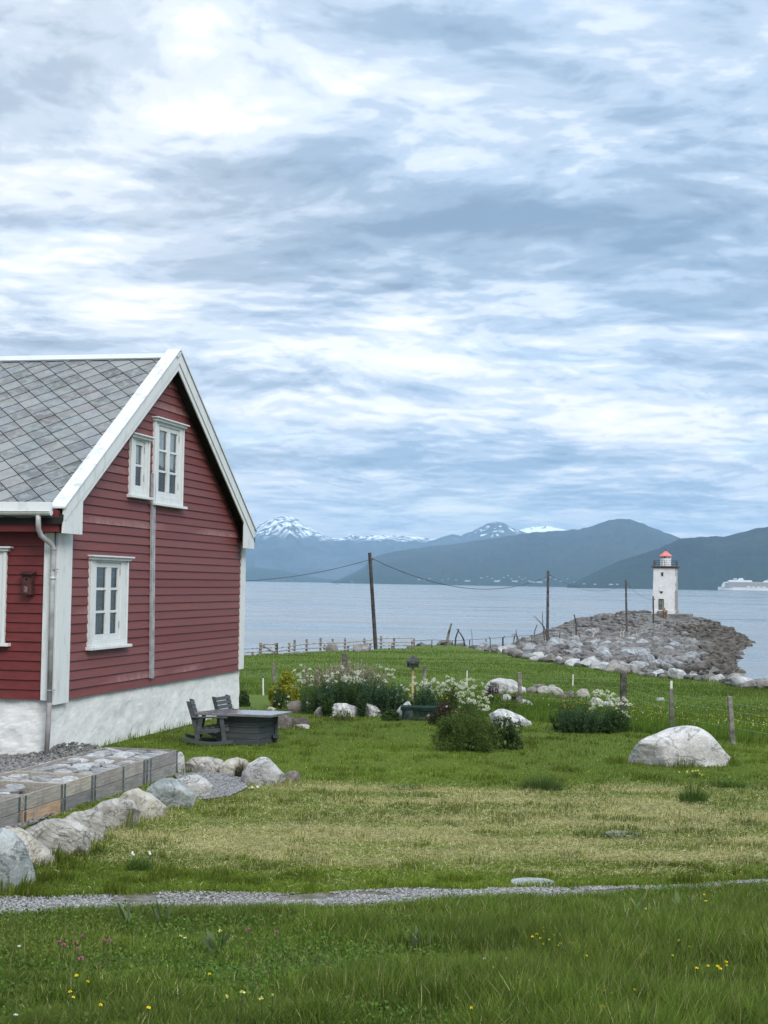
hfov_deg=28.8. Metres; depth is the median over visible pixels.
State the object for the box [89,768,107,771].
roof slate
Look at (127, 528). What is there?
wooden house
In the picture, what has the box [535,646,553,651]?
shore rock
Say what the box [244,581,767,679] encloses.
water
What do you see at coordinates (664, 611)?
rusty winch
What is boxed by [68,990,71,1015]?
buttercup
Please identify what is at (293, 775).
boulder
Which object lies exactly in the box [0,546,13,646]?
window
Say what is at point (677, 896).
dock plant
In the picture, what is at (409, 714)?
boulder
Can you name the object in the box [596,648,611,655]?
shore rock
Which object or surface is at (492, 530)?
mountain
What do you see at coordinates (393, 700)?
leafy perennial
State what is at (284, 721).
boulder
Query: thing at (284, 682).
shrub
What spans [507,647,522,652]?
shore rock
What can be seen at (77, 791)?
pallet collar crate
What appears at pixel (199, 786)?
boulder
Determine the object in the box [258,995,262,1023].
cowslip
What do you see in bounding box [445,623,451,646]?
driftwood
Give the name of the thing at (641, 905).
dock plant
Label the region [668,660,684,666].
shore rock
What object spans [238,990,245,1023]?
cowslip
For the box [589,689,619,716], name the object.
cow parsley
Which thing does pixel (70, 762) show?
roof slate
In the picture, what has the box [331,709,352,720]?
flowering plant
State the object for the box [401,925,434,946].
dock plant
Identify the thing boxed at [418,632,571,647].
shore wire fence
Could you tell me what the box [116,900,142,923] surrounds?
dock plant
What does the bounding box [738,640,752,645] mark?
shore rock
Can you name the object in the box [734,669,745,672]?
shore rock
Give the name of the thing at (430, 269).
sky
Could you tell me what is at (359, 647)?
boulder
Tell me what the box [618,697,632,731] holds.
cow parsley
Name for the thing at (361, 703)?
leafy perennial
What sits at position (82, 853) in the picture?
grass tuft
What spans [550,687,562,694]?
boulder
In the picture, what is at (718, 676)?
shore rock
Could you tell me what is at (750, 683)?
shore rock
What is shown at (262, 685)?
fence rod
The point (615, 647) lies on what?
shore rock
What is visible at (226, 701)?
rocking chair
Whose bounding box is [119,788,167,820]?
boulder
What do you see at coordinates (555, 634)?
shore rock
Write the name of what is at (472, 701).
cow parsley
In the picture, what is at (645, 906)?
dock plant
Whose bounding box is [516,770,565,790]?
grass tuft
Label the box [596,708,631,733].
shrub
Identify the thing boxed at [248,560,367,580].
overhead cable
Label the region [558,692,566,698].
boulder
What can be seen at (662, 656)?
shore rock
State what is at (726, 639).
rubble
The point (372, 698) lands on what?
leafy perennial
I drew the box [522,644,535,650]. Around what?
shore rock
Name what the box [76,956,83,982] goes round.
red clover
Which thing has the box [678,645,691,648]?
shore rock
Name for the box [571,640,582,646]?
shore rock
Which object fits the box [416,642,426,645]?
shore rock
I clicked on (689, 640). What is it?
shore rock
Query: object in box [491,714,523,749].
shrub
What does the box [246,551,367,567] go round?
mountain
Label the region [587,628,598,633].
shore rock
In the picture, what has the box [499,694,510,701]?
boulder
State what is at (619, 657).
shore rock
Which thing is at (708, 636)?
shore rock
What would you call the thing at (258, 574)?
hill
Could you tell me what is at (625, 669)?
shore rock
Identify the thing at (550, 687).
boulder
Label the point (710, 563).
mountain
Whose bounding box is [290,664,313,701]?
cow parsley
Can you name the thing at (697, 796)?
grass tuft
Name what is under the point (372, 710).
boulder
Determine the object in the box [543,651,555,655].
shore rock
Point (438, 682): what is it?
cow parsley
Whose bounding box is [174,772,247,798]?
gravel
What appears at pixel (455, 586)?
overhead cable
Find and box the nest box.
[20,571,35,594]
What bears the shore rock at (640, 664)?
on the ground at (260, 702)
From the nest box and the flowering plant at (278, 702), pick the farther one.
the flowering plant at (278, 702)
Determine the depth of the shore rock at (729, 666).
151.34 m
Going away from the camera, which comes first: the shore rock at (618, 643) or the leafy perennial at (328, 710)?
the leafy perennial at (328, 710)
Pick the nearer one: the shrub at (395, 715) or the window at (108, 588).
the window at (108, 588)
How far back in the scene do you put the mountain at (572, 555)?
9051.31 m
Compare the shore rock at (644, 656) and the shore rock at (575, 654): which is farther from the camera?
the shore rock at (644, 656)
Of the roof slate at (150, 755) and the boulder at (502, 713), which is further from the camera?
the boulder at (502, 713)
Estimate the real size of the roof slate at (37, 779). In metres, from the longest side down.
0.325 x 0.294 x 0.038 m
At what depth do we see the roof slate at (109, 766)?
21.18 m
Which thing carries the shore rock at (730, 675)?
on the ground at (260, 702)
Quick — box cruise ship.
[718,578,767,590]
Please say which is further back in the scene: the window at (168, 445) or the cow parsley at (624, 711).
the cow parsley at (624, 711)
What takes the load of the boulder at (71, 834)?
on the ground at (260, 702)
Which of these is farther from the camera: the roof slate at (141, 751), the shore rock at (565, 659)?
the shore rock at (565, 659)
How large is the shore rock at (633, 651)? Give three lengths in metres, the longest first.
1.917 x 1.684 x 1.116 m
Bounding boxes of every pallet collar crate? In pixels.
[0,771,92,812]
[0,781,62,822]
[0,795,20,827]
[14,756,144,801]
[73,747,177,784]
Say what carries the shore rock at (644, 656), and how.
on the ground at (260, 702)
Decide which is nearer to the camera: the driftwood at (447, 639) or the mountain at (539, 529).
the driftwood at (447, 639)
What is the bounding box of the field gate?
[261,643,277,654]
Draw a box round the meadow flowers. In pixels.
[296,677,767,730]
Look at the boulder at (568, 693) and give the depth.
43.65 m
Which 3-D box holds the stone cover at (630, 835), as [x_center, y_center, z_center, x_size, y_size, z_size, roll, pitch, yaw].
[2.898,3.922,18.094,0.445,0.062,0.400,1,-3,0]
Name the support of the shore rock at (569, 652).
on the ground at (260, 702)
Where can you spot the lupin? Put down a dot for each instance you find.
(492, 691)
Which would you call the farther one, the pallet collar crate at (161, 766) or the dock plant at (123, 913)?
the pallet collar crate at (161, 766)
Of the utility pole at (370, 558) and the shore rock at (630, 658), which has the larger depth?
the shore rock at (630, 658)
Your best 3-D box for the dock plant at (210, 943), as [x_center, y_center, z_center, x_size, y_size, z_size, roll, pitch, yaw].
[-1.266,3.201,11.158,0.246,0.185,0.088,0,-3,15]
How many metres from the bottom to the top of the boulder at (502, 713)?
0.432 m
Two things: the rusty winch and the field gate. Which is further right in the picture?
the rusty winch
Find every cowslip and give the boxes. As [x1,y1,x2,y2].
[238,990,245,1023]
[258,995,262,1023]
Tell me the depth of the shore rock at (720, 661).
156.03 m
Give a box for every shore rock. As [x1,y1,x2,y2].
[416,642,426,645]
[476,642,488,649]
[497,646,506,653]
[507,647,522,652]
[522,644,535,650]
[530,652,543,656]
[530,656,540,660]
[534,639,545,643]
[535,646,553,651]
[536,642,553,647]
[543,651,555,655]
[545,653,555,662]
[547,637,562,645]
[552,632,566,635]
[553,656,562,663]
[555,642,569,649]
[562,657,572,664]
[564,640,580,647]
[565,635,580,640]
[565,650,581,658]
[565,658,579,666]
[569,652,577,657]
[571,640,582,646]
[571,648,581,652]
[578,656,597,663]
[581,658,591,666]
[582,645,593,651]
[582,650,595,656]
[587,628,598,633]
[589,660,599,668]
[591,645,599,650]
[595,662,608,670]
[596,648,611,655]
[600,655,611,660]
[605,660,621,671]
[607,644,620,649]
[611,654,626,660]
[612,641,622,647]
[614,664,629,672]
[619,667,630,672]
[621,649,638,653]
[626,655,637,663]
[627,664,638,673]
[630,661,648,667]
[635,652,651,661]
[638,649,650,653]
[642,669,654,672]
[648,663,656,669]
[651,636,663,641]
[651,650,665,658]
[652,660,659,667]
[653,669,663,676]
[658,655,671,658]
[661,663,674,670]
[664,638,673,642]
[665,650,675,655]
[667,668,686,678]
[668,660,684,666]
[669,641,680,647]
[674,655,687,662]
[675,665,690,673]
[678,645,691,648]
[680,631,692,636]
[682,637,696,643]
[684,652,695,661]
[688,664,700,671]
[690,651,700,658]
[691,657,700,662]
[694,660,707,665]
[698,664,707,669]
[701,634,714,637]
[701,657,710,663]
[709,674,724,681]
[711,660,717,665]
[713,657,721,663]
[715,664,724,669]
[718,669,727,674]
[722,663,732,670]
[723,655,735,661]
[726,673,744,681]
[729,676,748,686]
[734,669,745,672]
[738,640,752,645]
[741,678,766,688]
[755,680,767,689]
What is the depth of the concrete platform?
263.57 m
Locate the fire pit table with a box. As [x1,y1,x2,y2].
[195,709,291,745]
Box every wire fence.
[239,653,767,743]
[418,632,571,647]
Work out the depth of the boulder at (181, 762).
23.21 m
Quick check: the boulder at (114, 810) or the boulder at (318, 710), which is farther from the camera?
the boulder at (318, 710)
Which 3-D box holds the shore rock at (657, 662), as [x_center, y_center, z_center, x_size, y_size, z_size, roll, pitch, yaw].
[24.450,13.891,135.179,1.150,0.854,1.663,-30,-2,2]
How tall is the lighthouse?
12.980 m
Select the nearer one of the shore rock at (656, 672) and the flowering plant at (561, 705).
the flowering plant at (561, 705)
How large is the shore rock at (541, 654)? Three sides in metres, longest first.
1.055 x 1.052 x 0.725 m
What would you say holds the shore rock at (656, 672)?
on the ground at (260, 702)
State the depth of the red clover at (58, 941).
10.45 m
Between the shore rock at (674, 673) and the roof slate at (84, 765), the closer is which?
the roof slate at (84, 765)
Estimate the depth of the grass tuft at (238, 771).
22.73 m
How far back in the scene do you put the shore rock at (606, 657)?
130.31 m
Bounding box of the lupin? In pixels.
[485,682,502,705]
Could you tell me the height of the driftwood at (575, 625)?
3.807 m
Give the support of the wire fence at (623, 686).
on the ground at (260, 702)
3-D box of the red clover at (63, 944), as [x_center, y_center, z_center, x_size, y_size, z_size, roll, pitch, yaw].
[-2.236,3.114,10.365,0.058,0.247,0.033,-1,-3,30]
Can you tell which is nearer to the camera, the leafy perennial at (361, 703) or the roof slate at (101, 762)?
the roof slate at (101, 762)
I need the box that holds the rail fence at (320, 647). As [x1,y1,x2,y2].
[244,636,414,655]
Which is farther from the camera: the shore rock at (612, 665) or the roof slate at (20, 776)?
the shore rock at (612, 665)
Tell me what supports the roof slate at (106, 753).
in the pallet collar crate at (161, 766)
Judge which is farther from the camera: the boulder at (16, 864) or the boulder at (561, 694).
the boulder at (561, 694)
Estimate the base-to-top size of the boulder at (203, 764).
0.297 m
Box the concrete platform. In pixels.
[637,611,692,620]
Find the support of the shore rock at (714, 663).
on the ground at (260, 702)
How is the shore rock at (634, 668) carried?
on the ground at (260, 702)
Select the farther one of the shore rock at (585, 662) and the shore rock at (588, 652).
the shore rock at (588, 652)
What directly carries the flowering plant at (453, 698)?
on the ground at (260, 702)
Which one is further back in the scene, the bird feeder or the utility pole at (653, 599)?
the utility pole at (653, 599)
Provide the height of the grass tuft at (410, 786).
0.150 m
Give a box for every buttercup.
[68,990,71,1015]
[74,974,80,1002]
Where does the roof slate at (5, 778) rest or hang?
in the pallet collar crate at (77, 791)
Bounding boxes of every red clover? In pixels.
[57,940,62,969]
[58,943,65,972]
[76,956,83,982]
[107,938,110,965]
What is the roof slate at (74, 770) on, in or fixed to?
in the pallet collar crate at (120, 779)
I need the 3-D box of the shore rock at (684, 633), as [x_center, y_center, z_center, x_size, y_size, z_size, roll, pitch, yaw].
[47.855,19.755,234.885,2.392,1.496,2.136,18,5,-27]
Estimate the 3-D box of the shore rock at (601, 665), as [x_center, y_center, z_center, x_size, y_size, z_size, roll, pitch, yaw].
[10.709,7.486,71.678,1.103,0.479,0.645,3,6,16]
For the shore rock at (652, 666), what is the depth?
130.56 m
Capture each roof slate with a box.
[0,776,18,780]
[0,788,19,793]
[5,783,25,791]
[8,774,28,779]
[30,776,52,781]
[33,767,53,771]
[39,775,58,778]
[46,780,64,782]
[51,765,63,768]
[52,778,71,781]
[53,769,71,772]
[61,760,80,764]
[63,768,78,772]
[63,776,78,779]
[66,766,88,771]
[67,758,88,763]
[72,763,91,768]
[81,763,99,767]
[87,753,104,756]
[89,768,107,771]
[91,761,104,765]
[94,750,111,756]
[94,759,113,765]
[102,764,119,767]
[105,748,122,752]
[113,753,129,757]
[113,762,129,765]
[116,751,134,757]
[127,751,142,755]
[128,750,147,753]
[134,756,148,758]
[140,754,156,757]
[150,750,167,753]
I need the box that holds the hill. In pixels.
[245,567,334,582]
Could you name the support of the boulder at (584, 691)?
on the ground at (260, 702)
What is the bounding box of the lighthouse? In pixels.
[651,549,679,613]
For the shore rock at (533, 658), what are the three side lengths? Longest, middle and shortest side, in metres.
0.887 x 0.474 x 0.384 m
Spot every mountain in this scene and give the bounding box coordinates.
[246,516,434,579]
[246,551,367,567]
[331,519,680,586]
[426,522,526,545]
[520,526,566,532]
[567,527,767,589]
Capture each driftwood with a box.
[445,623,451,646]
[574,614,576,634]
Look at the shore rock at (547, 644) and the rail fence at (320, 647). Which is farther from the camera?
the shore rock at (547, 644)
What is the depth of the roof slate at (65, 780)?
19.66 m
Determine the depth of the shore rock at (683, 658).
146.19 m
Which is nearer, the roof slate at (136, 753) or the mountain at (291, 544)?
the roof slate at (136, 753)
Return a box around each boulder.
[0,827,35,893]
[5,826,54,866]
[25,818,90,854]
[64,809,104,842]
[93,798,140,829]
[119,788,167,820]
[146,778,195,808]
[177,752,185,773]
[179,774,212,798]
[185,756,223,771]
[219,757,248,773]
[241,757,284,785]
[273,715,291,728]
[284,771,299,782]
[287,700,304,712]
[290,717,309,727]
[295,724,309,728]
[314,706,325,715]
[326,643,337,650]
[332,703,358,716]
[353,644,370,651]
[365,704,380,715]
[397,701,412,718]
[485,678,525,692]
[489,709,531,726]
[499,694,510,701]
[506,685,512,692]
[526,686,537,692]
[537,686,547,693]
[548,684,555,692]
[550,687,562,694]
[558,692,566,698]
[566,690,574,697]
[576,689,589,697]
[589,697,603,703]
[628,725,730,766]
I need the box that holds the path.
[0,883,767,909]
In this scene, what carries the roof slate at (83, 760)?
in the pallet collar crate at (120, 779)
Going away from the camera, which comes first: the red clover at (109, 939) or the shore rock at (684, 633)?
the red clover at (109, 939)
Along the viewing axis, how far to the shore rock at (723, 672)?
144.81 m
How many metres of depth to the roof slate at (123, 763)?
21.47 m
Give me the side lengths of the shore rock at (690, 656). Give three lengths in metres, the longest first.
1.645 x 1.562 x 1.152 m
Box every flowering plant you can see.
[271,686,292,709]
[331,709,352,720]
[440,682,460,716]
[494,699,518,712]
[551,692,592,714]
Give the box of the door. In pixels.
[659,599,663,609]
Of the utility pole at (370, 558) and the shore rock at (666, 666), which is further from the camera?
the shore rock at (666, 666)
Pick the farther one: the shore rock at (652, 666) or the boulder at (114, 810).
the shore rock at (652, 666)
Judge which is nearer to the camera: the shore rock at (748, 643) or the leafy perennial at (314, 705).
the leafy perennial at (314, 705)
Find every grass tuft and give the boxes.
[73,844,90,856]
[123,851,153,870]
[231,758,245,776]
[387,782,421,789]
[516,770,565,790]
[594,830,646,838]
[677,770,710,803]
[705,775,752,788]
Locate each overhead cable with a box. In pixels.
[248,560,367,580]
[373,559,549,588]
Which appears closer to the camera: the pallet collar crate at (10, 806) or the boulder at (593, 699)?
the pallet collar crate at (10, 806)
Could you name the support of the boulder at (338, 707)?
on the ground at (260, 702)
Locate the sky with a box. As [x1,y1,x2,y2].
[0,0,767,538]
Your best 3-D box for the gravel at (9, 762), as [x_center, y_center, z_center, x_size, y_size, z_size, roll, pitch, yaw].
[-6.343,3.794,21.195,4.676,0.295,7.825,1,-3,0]
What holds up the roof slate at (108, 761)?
in the pallet collar crate at (120, 779)
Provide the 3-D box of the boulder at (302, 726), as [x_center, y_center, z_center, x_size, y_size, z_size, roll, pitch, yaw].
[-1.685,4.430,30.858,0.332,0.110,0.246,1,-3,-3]
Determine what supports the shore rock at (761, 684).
on the ground at (260, 702)
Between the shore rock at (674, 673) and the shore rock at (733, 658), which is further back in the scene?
the shore rock at (733, 658)
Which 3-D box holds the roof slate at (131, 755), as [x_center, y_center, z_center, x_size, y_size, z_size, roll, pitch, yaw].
[-3.930,3.692,22.671,0.284,0.038,0.256,5,8,19]
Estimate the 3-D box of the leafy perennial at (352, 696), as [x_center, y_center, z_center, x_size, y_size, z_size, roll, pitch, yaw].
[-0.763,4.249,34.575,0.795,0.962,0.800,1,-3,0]
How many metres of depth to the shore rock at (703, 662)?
144.90 m
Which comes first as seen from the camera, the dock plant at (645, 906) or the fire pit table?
the dock plant at (645, 906)
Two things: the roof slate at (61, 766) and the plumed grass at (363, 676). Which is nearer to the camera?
the roof slate at (61, 766)
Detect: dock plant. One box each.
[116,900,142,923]
[150,899,174,917]
[199,928,229,951]
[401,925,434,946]
[619,900,644,912]
[636,903,652,912]
[672,889,693,903]
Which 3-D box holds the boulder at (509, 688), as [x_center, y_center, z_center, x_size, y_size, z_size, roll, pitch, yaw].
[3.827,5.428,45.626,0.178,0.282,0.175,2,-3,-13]
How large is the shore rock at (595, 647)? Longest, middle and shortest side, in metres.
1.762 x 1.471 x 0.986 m
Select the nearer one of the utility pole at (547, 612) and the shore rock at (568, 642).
the shore rock at (568, 642)
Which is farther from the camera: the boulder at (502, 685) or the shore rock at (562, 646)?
the shore rock at (562, 646)
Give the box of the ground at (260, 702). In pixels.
[0,614,767,1023]
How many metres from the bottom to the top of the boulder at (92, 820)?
0.420 m
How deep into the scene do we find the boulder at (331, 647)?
109.67 m
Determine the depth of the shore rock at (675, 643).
178.56 m
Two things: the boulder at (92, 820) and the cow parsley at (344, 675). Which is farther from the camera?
the cow parsley at (344, 675)
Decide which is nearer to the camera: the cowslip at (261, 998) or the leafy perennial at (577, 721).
the cowslip at (261, 998)
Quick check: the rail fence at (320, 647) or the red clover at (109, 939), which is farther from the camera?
the rail fence at (320, 647)
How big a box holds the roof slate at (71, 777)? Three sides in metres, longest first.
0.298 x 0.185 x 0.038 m
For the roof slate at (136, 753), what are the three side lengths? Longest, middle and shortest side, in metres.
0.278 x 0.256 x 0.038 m
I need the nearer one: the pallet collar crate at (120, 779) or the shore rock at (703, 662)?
the pallet collar crate at (120, 779)
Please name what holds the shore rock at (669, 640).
on the ground at (260, 702)
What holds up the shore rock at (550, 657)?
on the ground at (260, 702)
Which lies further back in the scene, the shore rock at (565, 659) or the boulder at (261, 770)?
the shore rock at (565, 659)
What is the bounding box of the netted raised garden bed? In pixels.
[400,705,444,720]
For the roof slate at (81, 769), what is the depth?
20.92 m
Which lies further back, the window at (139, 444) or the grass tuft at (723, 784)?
the window at (139, 444)
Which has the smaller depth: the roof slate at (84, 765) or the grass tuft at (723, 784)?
the roof slate at (84, 765)
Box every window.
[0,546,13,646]
[85,555,134,650]
[126,432,155,500]
[149,416,189,509]
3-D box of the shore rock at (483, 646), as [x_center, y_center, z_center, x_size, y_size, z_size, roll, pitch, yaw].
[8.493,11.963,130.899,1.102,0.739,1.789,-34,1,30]
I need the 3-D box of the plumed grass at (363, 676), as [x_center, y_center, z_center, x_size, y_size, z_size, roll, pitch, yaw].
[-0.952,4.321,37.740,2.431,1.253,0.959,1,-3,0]
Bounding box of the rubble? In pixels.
[407,610,755,685]
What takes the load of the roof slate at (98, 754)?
in the pallet collar crate at (161, 766)
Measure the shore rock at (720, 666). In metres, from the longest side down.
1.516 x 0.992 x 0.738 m
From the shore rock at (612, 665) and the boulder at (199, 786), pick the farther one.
the shore rock at (612, 665)
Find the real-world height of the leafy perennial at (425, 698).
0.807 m
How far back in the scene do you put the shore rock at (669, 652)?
149.15 m
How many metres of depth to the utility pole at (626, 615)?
242.47 m
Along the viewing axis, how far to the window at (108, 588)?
26.86 m
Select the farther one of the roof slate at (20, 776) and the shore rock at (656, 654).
the shore rock at (656, 654)
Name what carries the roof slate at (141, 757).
in the pallet collar crate at (161, 766)
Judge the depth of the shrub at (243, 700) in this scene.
36.84 m
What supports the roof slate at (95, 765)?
in the pallet collar crate at (120, 779)
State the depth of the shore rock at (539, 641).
163.27 m
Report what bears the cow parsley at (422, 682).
on the ground at (260, 702)
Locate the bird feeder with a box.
[405,656,420,699]
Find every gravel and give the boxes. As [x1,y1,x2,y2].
[0,742,101,828]
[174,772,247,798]
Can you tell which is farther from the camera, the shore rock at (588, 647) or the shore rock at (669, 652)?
the shore rock at (669, 652)
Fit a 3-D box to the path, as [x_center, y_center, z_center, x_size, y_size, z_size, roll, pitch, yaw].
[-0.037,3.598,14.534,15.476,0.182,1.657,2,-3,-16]
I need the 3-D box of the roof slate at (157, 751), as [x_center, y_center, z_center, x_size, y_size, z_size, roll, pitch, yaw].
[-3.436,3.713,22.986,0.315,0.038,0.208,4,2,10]
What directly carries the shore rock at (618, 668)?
on the ground at (260, 702)
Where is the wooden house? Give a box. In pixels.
[0,349,256,755]
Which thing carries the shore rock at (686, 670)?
on the ground at (260, 702)
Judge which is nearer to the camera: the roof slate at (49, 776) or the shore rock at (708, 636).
the roof slate at (49, 776)
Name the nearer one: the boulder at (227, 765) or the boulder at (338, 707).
the boulder at (227, 765)
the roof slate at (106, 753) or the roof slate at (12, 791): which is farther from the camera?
the roof slate at (106, 753)
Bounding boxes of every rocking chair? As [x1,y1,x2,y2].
[182,699,232,744]
[207,695,261,736]
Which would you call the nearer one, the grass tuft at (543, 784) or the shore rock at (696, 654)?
the grass tuft at (543, 784)
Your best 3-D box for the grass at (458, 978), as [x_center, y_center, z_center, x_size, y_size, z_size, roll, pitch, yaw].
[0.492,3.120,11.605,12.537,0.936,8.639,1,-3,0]
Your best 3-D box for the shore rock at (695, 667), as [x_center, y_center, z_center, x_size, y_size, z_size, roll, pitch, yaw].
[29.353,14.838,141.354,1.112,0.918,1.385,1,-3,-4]
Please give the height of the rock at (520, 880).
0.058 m
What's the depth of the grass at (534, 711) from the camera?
47.46 m
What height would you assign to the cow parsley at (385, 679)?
1.130 m
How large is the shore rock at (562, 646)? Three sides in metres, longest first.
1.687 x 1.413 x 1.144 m
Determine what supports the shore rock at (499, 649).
on the ground at (260, 702)
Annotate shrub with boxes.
[239,691,250,706]
[267,668,299,707]
[380,709,401,720]
[425,699,468,724]
[430,706,501,753]
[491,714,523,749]
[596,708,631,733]
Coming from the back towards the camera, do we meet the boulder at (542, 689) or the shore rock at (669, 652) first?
the shore rock at (669, 652)
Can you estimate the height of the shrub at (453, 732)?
0.873 m
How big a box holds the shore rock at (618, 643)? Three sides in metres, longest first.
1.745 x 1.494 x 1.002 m
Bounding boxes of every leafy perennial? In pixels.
[299,680,323,713]
[316,677,349,706]
[320,692,334,716]
[335,677,367,707]
[355,674,383,706]
[356,691,367,716]
[374,679,408,714]
[410,683,438,716]
[548,703,625,732]
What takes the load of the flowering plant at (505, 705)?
on the ground at (260, 702)
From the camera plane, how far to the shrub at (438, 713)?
32.05 m
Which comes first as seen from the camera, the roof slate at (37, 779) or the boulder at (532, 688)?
the roof slate at (37, 779)
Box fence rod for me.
[262,676,263,694]
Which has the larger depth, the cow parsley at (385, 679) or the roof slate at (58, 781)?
the cow parsley at (385, 679)
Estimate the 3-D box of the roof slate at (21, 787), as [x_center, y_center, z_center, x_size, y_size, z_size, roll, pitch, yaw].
[-4.719,3.528,19.107,0.248,0.038,0.268,9,6,23]
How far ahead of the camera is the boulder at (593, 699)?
39.69 m
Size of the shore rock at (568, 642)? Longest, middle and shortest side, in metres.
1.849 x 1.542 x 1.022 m
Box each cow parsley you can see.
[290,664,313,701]
[323,665,369,693]
[377,666,394,690]
[409,676,431,702]
[424,675,465,715]
[454,678,492,718]
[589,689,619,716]
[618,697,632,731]
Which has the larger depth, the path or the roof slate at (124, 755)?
the roof slate at (124, 755)
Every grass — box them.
[0,878,767,1023]
[239,647,767,744]
[298,659,394,702]
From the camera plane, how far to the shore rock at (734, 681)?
54.11 m
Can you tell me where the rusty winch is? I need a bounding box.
[662,608,667,617]
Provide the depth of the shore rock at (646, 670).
125.69 m
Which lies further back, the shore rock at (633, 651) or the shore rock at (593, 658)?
the shore rock at (633, 651)
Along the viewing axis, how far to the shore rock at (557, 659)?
85.39 m
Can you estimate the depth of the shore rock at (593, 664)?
74.47 m
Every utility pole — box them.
[368,553,377,648]
[546,571,550,640]
[625,580,627,631]
[652,596,654,622]
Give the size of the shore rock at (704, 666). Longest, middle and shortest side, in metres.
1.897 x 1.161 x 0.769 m
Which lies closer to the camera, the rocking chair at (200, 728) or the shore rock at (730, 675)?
the rocking chair at (200, 728)
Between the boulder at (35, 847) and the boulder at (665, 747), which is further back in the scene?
the boulder at (665, 747)
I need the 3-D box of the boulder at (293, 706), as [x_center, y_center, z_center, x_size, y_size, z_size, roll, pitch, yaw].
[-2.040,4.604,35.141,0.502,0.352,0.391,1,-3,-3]
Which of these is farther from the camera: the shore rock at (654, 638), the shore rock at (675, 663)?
the shore rock at (654, 638)
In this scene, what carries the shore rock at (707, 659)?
on the ground at (260, 702)
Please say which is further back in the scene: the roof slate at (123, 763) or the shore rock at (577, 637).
the shore rock at (577, 637)
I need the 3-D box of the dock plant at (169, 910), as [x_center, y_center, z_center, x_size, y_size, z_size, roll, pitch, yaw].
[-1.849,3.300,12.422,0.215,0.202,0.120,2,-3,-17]
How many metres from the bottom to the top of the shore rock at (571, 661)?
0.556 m
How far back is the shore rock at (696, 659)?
146.88 m
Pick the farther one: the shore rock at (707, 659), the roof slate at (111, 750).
the shore rock at (707, 659)
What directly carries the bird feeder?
on the ground at (260, 702)
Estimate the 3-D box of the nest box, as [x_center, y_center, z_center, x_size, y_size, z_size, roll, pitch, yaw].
[-5.911,1.177,24.782,0.220,0.392,0.167,0,-3,13]
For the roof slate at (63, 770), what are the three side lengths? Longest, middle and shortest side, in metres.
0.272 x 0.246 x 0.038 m
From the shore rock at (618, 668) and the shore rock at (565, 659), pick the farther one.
the shore rock at (565, 659)
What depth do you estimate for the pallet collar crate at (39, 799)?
18.72 m
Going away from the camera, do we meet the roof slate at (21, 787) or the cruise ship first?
the roof slate at (21, 787)
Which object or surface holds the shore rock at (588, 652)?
on the ground at (260, 702)
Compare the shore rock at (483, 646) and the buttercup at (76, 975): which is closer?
the buttercup at (76, 975)
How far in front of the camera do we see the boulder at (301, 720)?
30.88 m
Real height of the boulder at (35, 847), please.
0.489 m
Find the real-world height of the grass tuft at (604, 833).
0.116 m
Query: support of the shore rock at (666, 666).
on the ground at (260, 702)
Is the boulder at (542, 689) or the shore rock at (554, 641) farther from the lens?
the shore rock at (554, 641)
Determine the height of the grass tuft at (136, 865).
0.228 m
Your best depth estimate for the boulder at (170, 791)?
19.58 m
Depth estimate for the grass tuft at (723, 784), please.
22.51 m
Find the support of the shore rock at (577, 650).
on the ground at (260, 702)
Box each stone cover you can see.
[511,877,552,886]
[605,830,641,837]
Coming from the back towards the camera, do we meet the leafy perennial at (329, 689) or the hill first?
the hill
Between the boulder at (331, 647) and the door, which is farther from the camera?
the door

